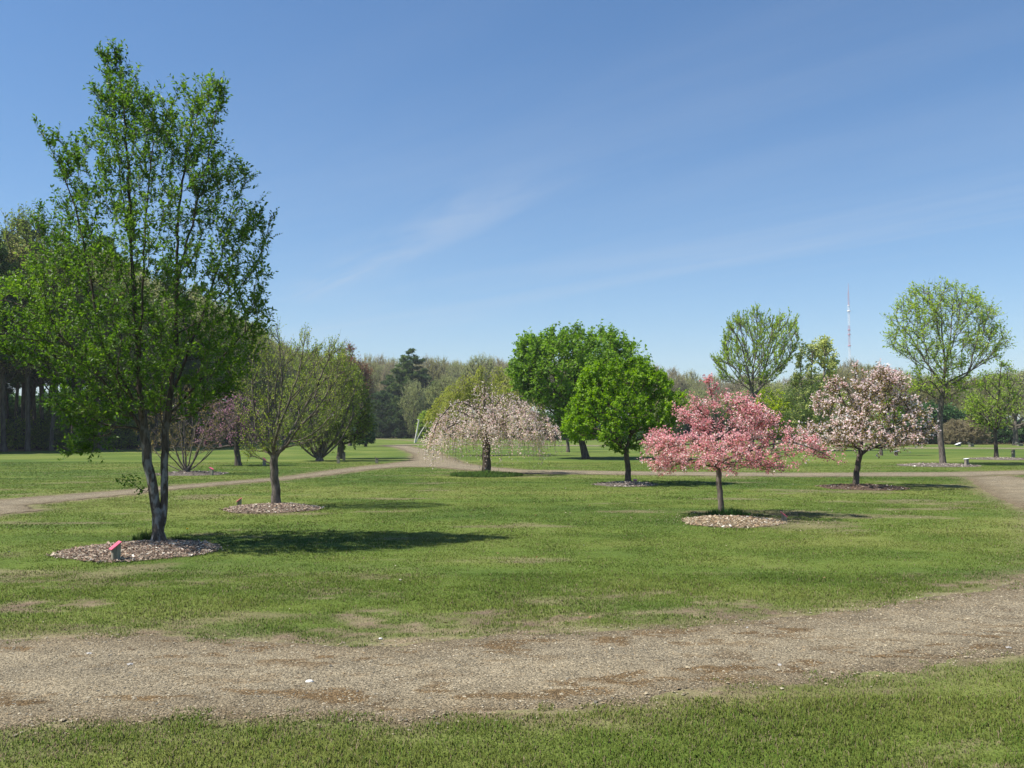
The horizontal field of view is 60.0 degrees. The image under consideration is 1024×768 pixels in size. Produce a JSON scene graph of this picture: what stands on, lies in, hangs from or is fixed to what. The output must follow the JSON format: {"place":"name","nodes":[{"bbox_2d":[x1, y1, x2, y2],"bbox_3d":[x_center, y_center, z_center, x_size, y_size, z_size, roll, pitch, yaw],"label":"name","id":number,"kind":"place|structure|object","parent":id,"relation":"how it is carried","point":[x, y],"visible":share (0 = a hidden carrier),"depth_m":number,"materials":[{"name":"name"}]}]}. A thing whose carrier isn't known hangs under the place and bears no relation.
{"place":"outdoors","nodes":[
{"label":"outdoors","id":0,"kind":"place"},
{"bbox_2d":[0,436,1023,767],"bbox_3d":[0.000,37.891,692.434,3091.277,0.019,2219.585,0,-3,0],"label":"ground","id":1,"kind":"structure","parent":0,"point":[384,454],"depth_m":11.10,"materials":[{"name":"green plant"}]},
{"bbox_2d":[0,242,24,386],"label":"pine tree","id":2,"kind":"object","parent":1,"relation":"on","point":[17,378],"visible":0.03,"depth_m":72.31,"materials":[{"name":"green plant"}]},
{"bbox_2d":[0,412,25,449],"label":"understory shrub","id":3,"kind":"object","parent":1,"relation":"on","point":[10,433],"visible":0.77,"depth_m":72.53,"materials":[{"name":"green plant"}]},
{"bbox_2d":[6,383,21,421],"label":"pine tree","id":4,"kind":"object","parent":1,"relation":"on","point":[9,390],"visible":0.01,"depth_m":93.45,"materials":[{"name":"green plant"}]},
{"bbox_2d":[0,234,36,362],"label":"pine tree","id":5,"kind":"object","parent":1,"relation":"on","point":[5,266],"visible":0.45,"depth_m":65.39,"materials":[{"name":"green plant"}]},
{"bbox_2d":[4,220,50,449],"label":"pine tree","id":6,"kind":"object","parent":1,"relation":"on","point":[34,371],"visible":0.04,"depth_m":74.96,"materials":[{"name":"green plant"}]},
{"bbox_2d":[0,231,61,451],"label":"woodland tree","id":7,"kind":"object","parent":1,"relation":"on","point":[3,447],"visible":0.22,"depth_m":67.54,"materials":[{"name":"green plant"}]},
{"bbox_2d":[3,232,67,448],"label":"woodland tree","id":8,"kind":"object","parent":1,"relation":"on","point":[23,402],"visible":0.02,"depth_m":77.78,"materials":[{"name":"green plant"}]},
{"bbox_2d":[23,423,49,449],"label":"understory shrub","id":9,"kind":"object","parent":1,"relation":"on","point":[34,441],"visible":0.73,"depth_m":73.53,"materials":[{"name":"green plant"}]},
{"bbox_2d":[23,361,53,448],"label":"woodland tree","id":10,"kind":"object","parent":1,"relation":"on","point":[41,380],"visible":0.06,"depth_m":76.18,"materials":[{"name":"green plant"}]},
{"bbox_2d":[0,201,82,450],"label":"woodland tree","id":11,"kind":"object","parent":1,"relation":"on","point":[22,233],"visible":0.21,"depth_m":68.27,"materials":[{"name":"green plant"}]},
{"bbox_2d":[33,416,69,449],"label":"understory shrub","id":12,"kind":"object","parent":1,"relation":"on","point":[57,436],"visible":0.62,"depth_m":74.11,"materials":[{"name":"green plant"}]},
{"bbox_2d":[17,249,99,450],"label":"woodland tree","id":13,"kind":"object","parent":1,"relation":"on","point":[51,441],"visible":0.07,"depth_m":69.71,"materials":[{"name":"green plant"}]},
{"bbox_2d":[36,388,90,438],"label":"evergreen shrub","id":14,"kind":"object","parent":1,"relation":"on","point":[38,401],"visible":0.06,"depth_m":101.75,"materials":[{"name":"green plant"}]},
{"bbox_2d":[40,250,119,450],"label":"woodland tree","id":15,"kind":"object","parent":1,"relation":"on","point":[99,289],"visible":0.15,"depth_m":69.63,"materials":[{"name":"green plant"}]},
{"bbox_2d":[59,249,161,449],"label":"woodland tree","id":16,"kind":"object","parent":1,"relation":"on","point":[121,336],"visible":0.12,"depth_m":72.46,"materials":[{"name":"green plant"}]},
{"bbox_2d":[109,541,121,561],"bbox_3d":[-4.851,2.087,10.840,0.122,0.326,0.118,3,-4,-40],"label":"label post","id":17,"kind":"object","parent":1,"relation":"on","point":[115,548],"visible":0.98,"depth_m":10.82,"materials":[{"name":"grey wood"}]},
{"bbox_2d":[96,409,140,448],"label":"understory shrub","id":18,"kind":"object","parent":1,"relation":"on","point":[119,442],"visible":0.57,"depth_m":75.93,"materials":[{"name":"green plant"}]},
{"bbox_2d":[92,269,165,448],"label":"woodland tree","id":19,"kind":"object","parent":1,"relation":"on","point":[139,275],"visible":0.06,"depth_m":76.32,"materials":[{"name":"green plant"}]},
{"bbox_2d":[44,539,228,562],"bbox_3d":[-4.926,2.164,11.729,2.190,0.139,1.978,2,-4,-39],"label":"mulch bed","id":20,"kind":"object","parent":1,"relation":"on","point":[137,550],"visible":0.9,"depth_m":11.37,"materials":[{"name":"brown wood"}]},
{"bbox_2d":[0,36,281,540],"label":"broadleaf tree","id":21,"kind":"object","parent":1,"relation":"on","point":[92,361],"visible":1,"depth_m":12.23,"materials":[{"name":"green plant"}]},
{"bbox_2d":[132,528,151,540],"bbox_3d":[-5.298,2.172,12.892,0.472,0.194,0.277,0,-3,0],"label":"grass tuft","id":22,"kind":"object","parent":1,"relation":"on","point":[144,536],"visible":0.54,"depth_m":12.84,"materials":[{"name":"green plant"}]},
{"bbox_2d":[106,275,183,448],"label":"woodland tree","id":23,"kind":"object","parent":1,"relation":"on","point":[157,287],"visible":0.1,"depth_m":77.15,"materials":[{"name":"green plant"}]},
{"bbox_2d":[148,415,179,445],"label":"understory shrub","id":24,"kind":"object","parent":1,"relation":"on","point":[153,425],"visible":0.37,"depth_m":88.82,"materials":[{"name":"green plant"}]},
{"bbox_2d":[136,277,193,446],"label":"woodland tree","id":25,"kind":"object","parent":1,"relation":"on","point":[156,428],"depth_m":87.10,"materials":[{"name":"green plant"}]},
{"bbox_2d":[146,267,200,421],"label":"pine tree","id":26,"kind":"object","parent":1,"relation":"on","point":[189,363],"visible":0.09,"depth_m":83.77,"materials":[{"name":"green plant"}]},
{"bbox_2d":[161,315,209,445],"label":"pine tree","id":27,"kind":"object","parent":1,"relation":"on","point":[186,385],"visible":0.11,"depth_m":89.78,"materials":[{"name":"green plant"}]},
{"bbox_2d":[134,385,242,471],"bbox_3d":[-11.837,1.637,32.839,4.012,3.469,3.076,0,-3,0],"label":"bare shrub","id":28,"kind":"object","parent":1,"relation":"on","point":[185,467],"visible":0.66,"depth_m":32.60,"materials":[{"name":"brown plant"}]},
{"bbox_2d":[155,471,227,475],"bbox_3d":[-11.764,3.255,32.589,2.755,0.144,2.763,0,-3,0],"label":"mulch bed","id":29,"kind":"object","parent":1,"relation":"on","point":[184,473],"visible":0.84,"depth_m":31.93,"materials":[{"name":"brown wood"}]},
{"bbox_2d":[186,414,221,444],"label":"understory shrub","id":30,"kind":"object","parent":1,"relation":"on","point":[192,432],"visible":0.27,"depth_m":97.57,"materials":[{"name":"green plant"}]},
{"bbox_2d":[188,293,230,445],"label":"woodland tree","id":31,"kind":"object","parent":1,"relation":"on","point":[199,316],"visible":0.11,"depth_m":92.18,"materials":[{"name":"green plant"}]},
{"bbox_2d":[194,390,268,465],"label":"redbud tree","id":32,"kind":"object","parent":1,"relation":"on","point":[236,446],"visible":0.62,"depth_m":40.24,"materials":[{"name":"pink plant"}]},
{"bbox_2d":[214,315,249,441],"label":"woodland tree","id":33,"kind":"object","parent":1,"relation":"on","point":[238,341],"visible":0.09,"depth_m":105.06,"materials":[{"name":"green plant"}]},
{"bbox_2d":[224,328,260,442],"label":"woodland tree","id":34,"kind":"object","parent":1,"relation":"on","point":[240,387],"visible":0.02,"depth_m":111.84,"materials":[{"name":"green plant"}]},
{"bbox_2d":[237,315,275,441],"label":"woodland tree","id":35,"kind":"object","parent":1,"relation":"on","point":[263,369],"visible":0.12,"depth_m":117.52,"materials":[{"name":"green plant"}]},
{"bbox_2d":[247,345,281,440],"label":"woodland tree","id":36,"kind":"object","parent":1,"relation":"on","point":[270,386],"visible":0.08,"depth_m":129.04,"materials":[{"name":"green plant"}]},
{"bbox_2d":[256,332,287,440],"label":"woodland tree","id":37,"kind":"object","parent":1,"relation":"on","point":[275,378],"visible":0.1,"depth_m":140.26,"materials":[{"name":"green plant"}]},
{"bbox_2d":[221,502,323,513],"bbox_3d":[-4.899,2.488,18.051,1.988,0.143,2.028,2,-4,-34],"label":"mulch bed","id":38,"kind":"object","parent":1,"relation":"on","point":[265,508],"visible":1,"depth_m":17.62,"materials":[{"name":"brown wood"}]},
{"bbox_2d":[262,337,292,440],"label":"woodland tree","id":39,"kind":"object","parent":1,"relation":"on","point":[286,377],"visible":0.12,"depth_m":141.24,"materials":[{"name":"green plant"}]},
{"bbox_2d":[275,337,303,439],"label":"woodland tree","id":40,"kind":"object","parent":1,"relation":"on","point":[283,348],"visible":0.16,"depth_m":154.13,"materials":[{"name":"green plant"}]},
{"bbox_2d":[232,313,368,502],"bbox_3d":[-4.429,0.565,18.584,2.964,4.133,2.309,0,-3,0],"label":"budding tree","id":41,"kind":"object","parent":1,"relation":"on","point":[273,446],"visible":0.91,"depth_m":18.47,"materials":[{"name":"green plant"}]},
{"bbox_2d":[276,345,364,460],"bbox_3d":[-10.083,0.905,46.524,4.598,6.406,3.972,0,-3,0],"label":"leafy shrub","id":42,"kind":"object","parent":1,"relation":"on","point":[320,452],"visible":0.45,"depth_m":46.34,"materials":[{"name":"green plant"}]},
{"bbox_2d":[319,359,378,458],"bbox_3d":[-9.310,1.342,50.291,3.539,5.897,3.010,0,-3,0],"label":"leafy shrub","id":43,"kind":"object","parent":1,"relation":"on","point":[367,425],"visible":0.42,"depth_m":50.12,"materials":[{"name":"green plant"}]},
{"bbox_2d":[335,341,374,445],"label":"red budded tree","id":44,"kind":"object","parent":1,"relation":"on","point":[363,368],"visible":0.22,"depth_m":92.99,"materials":[{"name":"grey plant"}]},
{"bbox_2d":[355,409,377,446],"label":"evergreen shrub","id":45,"kind":"object","parent":1,"relation":"on","point":[371,440],"visible":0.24,"depth_m":87.33,"materials":[{"name":"green plant"}]},
{"bbox_2d":[369,363,391,410],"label":"budding tree","id":46,"kind":"object","parent":1,"relation":"on","point":[376,376],"visible":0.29,"depth_m":204.52,"materials":[{"name":"green plant"}]},
{"bbox_2d":[367,390,399,437],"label":"pine tree","id":47,"kind":"object","parent":1,"relation":"on","point":[382,396],"visible":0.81,"depth_m":176.95,"materials":[{"name":"green plant"}]},
{"bbox_2d":[379,374,400,416],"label":"pine tree","id":48,"kind":"object","parent":1,"relation":"on","point":[387,382],"visible":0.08,"depth_m":189.58,"materials":[{"name":"green plant"}]},
{"bbox_2d":[378,359,403,437],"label":"budding tree","id":49,"kind":"object","parent":1,"relation":"on","point":[384,375],"visible":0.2,"depth_m":201.45,"materials":[{"name":"green plant"}]},
{"bbox_2d":[381,354,419,435],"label":"pine tree","id":50,"kind":"object","parent":1,"relation":"on","point":[401,378],"visible":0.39,"depth_m":187.31,"materials":[{"name":"green plant"}]},
{"bbox_2d":[387,397,417,438],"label":"pine tree","id":51,"kind":"object","parent":1,"relation":"on","point":[398,417],"visible":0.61,"depth_m":174.47,"materials":[{"name":"green plant"}]},
{"bbox_2d":[384,348,428,416],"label":"pine tree","id":52,"kind":"object","parent":1,"relation":"on","point":[415,359],"visible":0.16,"depth_m":191.50,"materials":[{"name":"green plant"}]},
{"bbox_2d":[396,378,428,438],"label":"leafing tree","id":53,"kind":"object","parent":1,"relation":"on","point":[413,391],"visible":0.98,"depth_m":171.30,"materials":[{"name":"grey plant"}]},
{"bbox_2d":[414,368,437,432],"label":"tree","id":54,"kind":"object","parent":1,"relation":"on","point":[424,378],"visible":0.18,"depth_m":189.79,"materials":[{"name":"green plant"}]},
{"bbox_2d":[415,410,439,439],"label":"leafy shrub","id":55,"kind":"object","parent":1,"relation":"on","point":[421,423],"visible":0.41,"depth_m":152.10,"materials":[{"name":"green plant"}]},
{"bbox_2d":[426,355,449,389],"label":"budding tree","id":56,"kind":"object","parent":1,"relation":"on","point":[437,365],"visible":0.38,"depth_m":206.09,"materials":[{"name":"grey plant"}]},
{"bbox_2d":[422,376,463,439],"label":"woodland tree","id":57,"kind":"object","parent":1,"relation":"on","point":[435,393],"visible":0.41,"depth_m":149.68,"materials":[{"name":"green plant"}]},
{"bbox_2d":[440,361,465,437],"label":"budding tree","id":58,"kind":"object","parent":1,"relation":"on","point":[452,370],"visible":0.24,"depth_m":201.60,"materials":[{"name":"green plant"}]},
{"bbox_2d":[460,352,500,439],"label":"woodland tree","id":59,"kind":"object","parent":1,"relation":"on","point":[471,363],"visible":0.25,"depth_m":149.57,"materials":[{"name":"green plant"}]},
{"bbox_2d":[450,470,522,477],"bbox_3d":[-0.914,3.113,31.308,2.606,0.243,2.625,0,-3,0],"label":"mulch bed","id":60,"kind":"object","parent":1,"relation":"on","point":[485,473],"visible":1,"depth_m":30.77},
{"bbox_2d":[423,364,551,447],"bbox_3d":[-1.653,1.667,56.691,8.426,5.924,5.501,0,-3,0],"label":"weeping tree","id":61,"kind":"object","parent":1,"relation":"on","point":[444,398],"visible":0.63,"depth_m":56.32,"materials":[{"name":"green plant"}]},
{"bbox_2d":[417,381,562,470],"bbox_3d":[-0.810,1.628,32.534,5.491,3.455,4.663,0,-3,0],"label":"weeping tree","id":62,"kind":"object","parent":1,"relation":"on","point":[489,422],"visible":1,"depth_m":32.48,"materials":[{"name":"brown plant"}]},
{"bbox_2d":[8,472,1010,635],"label":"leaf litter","id":63,"kind":"object","parent":1,"relation":"on","point":[552,521],"visible":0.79,"depth_m":16.17,"materials":[{"name":"brown plant"}]},
{"bbox_2d":[503,319,653,458],"bbox_3d":[3.936,0.350,50.403,8.993,7.962,7.664,0,-3,0],"label":"round tree","id":64,"kind":"object","parent":1,"relation":"on","point":[531,363],"visible":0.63,"depth_m":49.26,"materials":[{"name":"green plant"}]},
{"bbox_2d":[591,481,658,486],"bbox_3d":[3.354,2.913,26.046,1.815,0.135,1.864,-3,-4,44],"label":"mulch bed","id":65,"kind":"object","parent":1,"relation":"on","point":[626,484],"visible":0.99,"depth_m":25.64,"materials":[{"name":"brown wood"}]},
{"bbox_2d":[559,354,691,480],"bbox_3d":[3.374,1.073,26.502,3.959,3.957,3.344,0,-3,0],"label":"round tree","id":66,"kind":"object","parent":1,"relation":"on","point":[598,397],"visible":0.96,"depth_m":26.20,"materials":[{"name":"green plant"}]},
{"bbox_2d":[655,392,694,436],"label":"leafing tree","id":67,"kind":"object","parent":1,"relation":"on","point":[675,429],"visible":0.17,"depth_m":141.30,"materials":[{"name":"green plant"}]},
{"bbox_2d":[664,367,689,401],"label":"budding tree","id":68,"kind":"object","parent":1,"relation":"on","point":[679,383],"visible":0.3,"depth_m":163.84,"materials":[{"name":"beige plant"}]},
{"bbox_2d":[680,368,704,396],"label":"budding tree","id":69,"kind":"object","parent":1,"relation":"on","point":[691,374],"visible":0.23,"depth_m":172.46,"materials":[{"name":"plant"}]},
{"bbox_2d":[679,387,721,435],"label":"leafing tree","id":70,"kind":"object","parent":1,"relation":"on","point":[703,393],"visible":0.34,"depth_m":142.88,"materials":[{"name":"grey plant"}]},
{"bbox_2d":[676,409,726,439],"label":"evergreen shrub","id":71,"kind":"object","parent":1,"relation":"on","point":[688,430],"visible":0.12,"depth_m":145.29,"materials":[{"name":"green plant"}]},
{"bbox_2d":[705,392,739,439],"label":"leafing tree","id":72,"kind":"object","parent":1,"relation":"on","point":[726,417],"visible":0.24,"depth_m":145.84,"materials":[{"name":"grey plant"}]},
{"bbox_2d":[716,374,741,410],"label":"budding tree","id":73,"kind":"object","parent":1,"relation":"on","point":[727,384],"visible":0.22,"depth_m":165.28,"materials":[{"name":"beige plant"}]},
{"bbox_2d":[680,514,787,527],"bbox_3d":[3.821,2.349,15.360,1.814,0.135,1.766,-1,-3,20],"label":"mulch bed","id":74,"kind":"object","parent":1,"relation":"on","point":[733,521],"visible":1,"depth_m":15.04,"materials":[{"name":"brown wood"}]},
{"bbox_2d":[705,505,750,515],"bbox_3d":[3.978,2.325,16.315,0.880,0.248,0.703,0,-3,0],"label":"grass tuft","id":75,"kind":"object","parent":74,"relation":"on","point":[731,511],"visible":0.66,"depth_m":16.24,"materials":[{"name":"green plant"}]},
{"bbox_2d":[637,372,847,510],"bbox_3d":[4.048,1.140,16.529,3.383,2.739,2.958,2,-4,-32],"label":"blossom tree","id":76,"kind":"object","parent":1,"relation":"on","point":[716,460],"visible":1,"depth_m":16.35,"materials":[{"name":"pink plant"}]},
{"bbox_2d":[709,303,801,449],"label":"airy tree","id":77,"kind":"object","parent":1,"relation":"on","point":[759,343],"visible":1,"depth_m":69.52,"materials":[{"name":"green plant"}]},
{"bbox_2d":[737,380,792,437],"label":"leafing tree","id":78,"kind":"object","parent":1,"relation":"on","point":[766,390],"visible":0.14,"depth_m":124.35,"materials":[{"name":"green plant"}]},
{"bbox_2d":[756,387,794,448],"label":"leafy bush","id":79,"kind":"object","parent":1,"relation":"on","point":[774,406],"visible":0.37,"depth_m":76.35,"materials":[{"name":"green plant"}]},
{"bbox_2d":[779,334,839,450],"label":"poplar tree","id":80,"kind":"object","parent":1,"relation":"on","point":[821,348],"visible":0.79,"depth_m":69.54,"materials":[{"name":"green plant"}]},
{"bbox_2d":[796,383,850,437],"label":"leafing tree","id":81,"kind":"object","parent":1,"relation":"on","point":[840,404],"visible":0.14,"depth_m":128.28,"materials":[{"name":"green plant"}]},
{"bbox_2d":[827,367,852,415],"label":"budding tree","id":82,"kind":"object","parent":1,"relation":"on","point":[839,372],"visible":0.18,"depth_m":166.11,"materials":[{"name":"beige plant"}]},
{"bbox_2d":[837,365,872,410],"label":"budding tree","id":83,"kind":"object","parent":1,"relation":"on","point":[859,376],"visible":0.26,"depth_m":166.53,"materials":[{"name":"plant"}]},
{"bbox_2d":[816,483,910,490],"bbox_3d":[9.788,2.838,24.642,2.400,0.131,2.507,0,-3,0],"label":"mulch bed","id":84,"kind":"object","parent":1,"relation":"on","point":[871,487],"visible":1,"depth_m":24.20,"materials":[{"name":"brown wood"}]},
{"bbox_2d":[788,358,940,484],"bbox_3d":[9.993,1.108,24.980,4.266,3.699,3.318,0,-3,0],"label":"blossom tree","id":85,"kind":"object","parent":1,"relation":"on","point":[885,377],"visible":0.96,"depth_m":24.84,"materials":[{"name":"pink plant"}]},
{"bbox_2d":[876,385,908,455],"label":"young tree","id":86,"kind":"object","parent":1,"relation":"on","point":[898,411],"visible":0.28,"depth_m":56.72,"materials":[{"name":"green plant"}]},
{"bbox_2d":[907,377,944,442],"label":"woodland tree","id":87,"kind":"object","parent":1,"relation":"on","point":[927,397],"visible":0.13,"depth_m":116.40,"materials":[{"name":"green plant"}]},
{"bbox_2d":[904,399,964,443],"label":"evergreen shrub","id":88,"kind":"object","parent":1,"relation":"on","point":[950,412],"visible":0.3,"depth_m":104.05,"materials":[{"name":"green plant"}]},
{"bbox_2d":[897,462,980,466],"bbox_3d":[19.384,3.657,40.328,3.699,0.194,3.549,2,-3,-30],"label":"mulch bed","id":89,"kind":"object","parent":1,"relation":"on","point":[932,464],"visible":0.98,"depth_m":39.60,"materials":[{"name":"brown wood"}]},
{"bbox_2d":[925,385,963,407],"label":"budding tree","id":90,"kind":"object","parent":1,"relation":"on","point":[951,392],"visible":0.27,"depth_m":117.53,"materials":[{"name":"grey plant"}]},
{"bbox_2d":[879,276,1015,462],"bbox_3d":[20.413,-0.728,41.548,6.138,9.095,5.159,0,-3,0],"label":"airy tree","id":91,"kind":"object","parent":1,"relation":"on","point":[947,362],"visible":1,"depth_m":41.38,"materials":[{"name":"green plant"}]},
{"bbox_2d":[943,418,973,444],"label":"bare shrub","id":92,"kind":"object","parent":1,"relation":"on","point":[952,434],"visible":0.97,"depth_m":100.90,"materials":[{"name":"beige plant"}]},
{"bbox_2d":[952,383,982,413],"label":"budding tree","id":93,"kind":"object","parent":1,"relation":"on","point":[963,395],"visible":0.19,"depth_m":116.19,"materials":[{"name":"green plant"}]},
{"bbox_2d":[957,415,993,444],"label":"bare shrub","id":94,"kind":"object","parent":1,"relation":"on","point":[978,435],"visible":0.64,"depth_m":100.79,"materials":[{"name":"brown plant"}]},
{"bbox_2d":[964,376,1003,417],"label":"budding tree","id":95,"kind":"object","parent":1,"relation":"on","point":[986,393],"visible":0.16,"depth_m":119.38,"materials":[{"name":"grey plant"}]},
{"bbox_2d":[958,358,1023,456],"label":"airy tree","id":96,"kind":"object","parent":1,"relation":"on","point":[982,407],"visible":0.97,"depth_m":51.06,"materials":[{"name":"green plant"}]},
{"bbox_2d":[962,456,1023,459],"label":"mulch bed","id":97,"kind":"object","parent":1,"relation":"on","point":[995,458],"visible":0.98,"depth_m":48.70,"materials":[{"name":"brown wood"}]},
{"bbox_2d":[981,369,1023,444],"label":"airy tree","id":98,"kind":"object","parent":1,"relation":"on","point":[1015,426],"visible":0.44,"depth_m":95.62,"materials":[{"name":"green plant"}]},
{"bbox_2d":[991,419,1023,443],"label":"evergreen shrub","id":99,"kind":"object","parent":1,"relation":"on","point":[1007,439],"visible":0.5,"depth_m":104.70,"materials":[{"name":"green plant"}]},
{"bbox_2d":[0,475,1023,736],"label":"gravel path","id":100,"kind":"structure","parent":0,"point":[1002,487],"depth_m":6.05,"materials":[{"name":"beige gravel"}]},
{"bbox_2d":[0,445,1023,514],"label":"crossing path","id":101,"kind":"structure","parent":0,"point":[16,505],"depth_m":32.86,"materials":[{"name":"beige gravel"}]},
{"bbox_2d":[0,0,1023,422],"label":"sky","id":102,"kind":"structure","parent":0,"point":[453,179],"materials":[{"name":"blue"}]},
{"bbox_2d":[385,444,1023,448],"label":"path","id":103,"kind":"structure","parent":0,"point":[704,446],"depth_m":83.25,"materials":[{"name":"beige gravel"}]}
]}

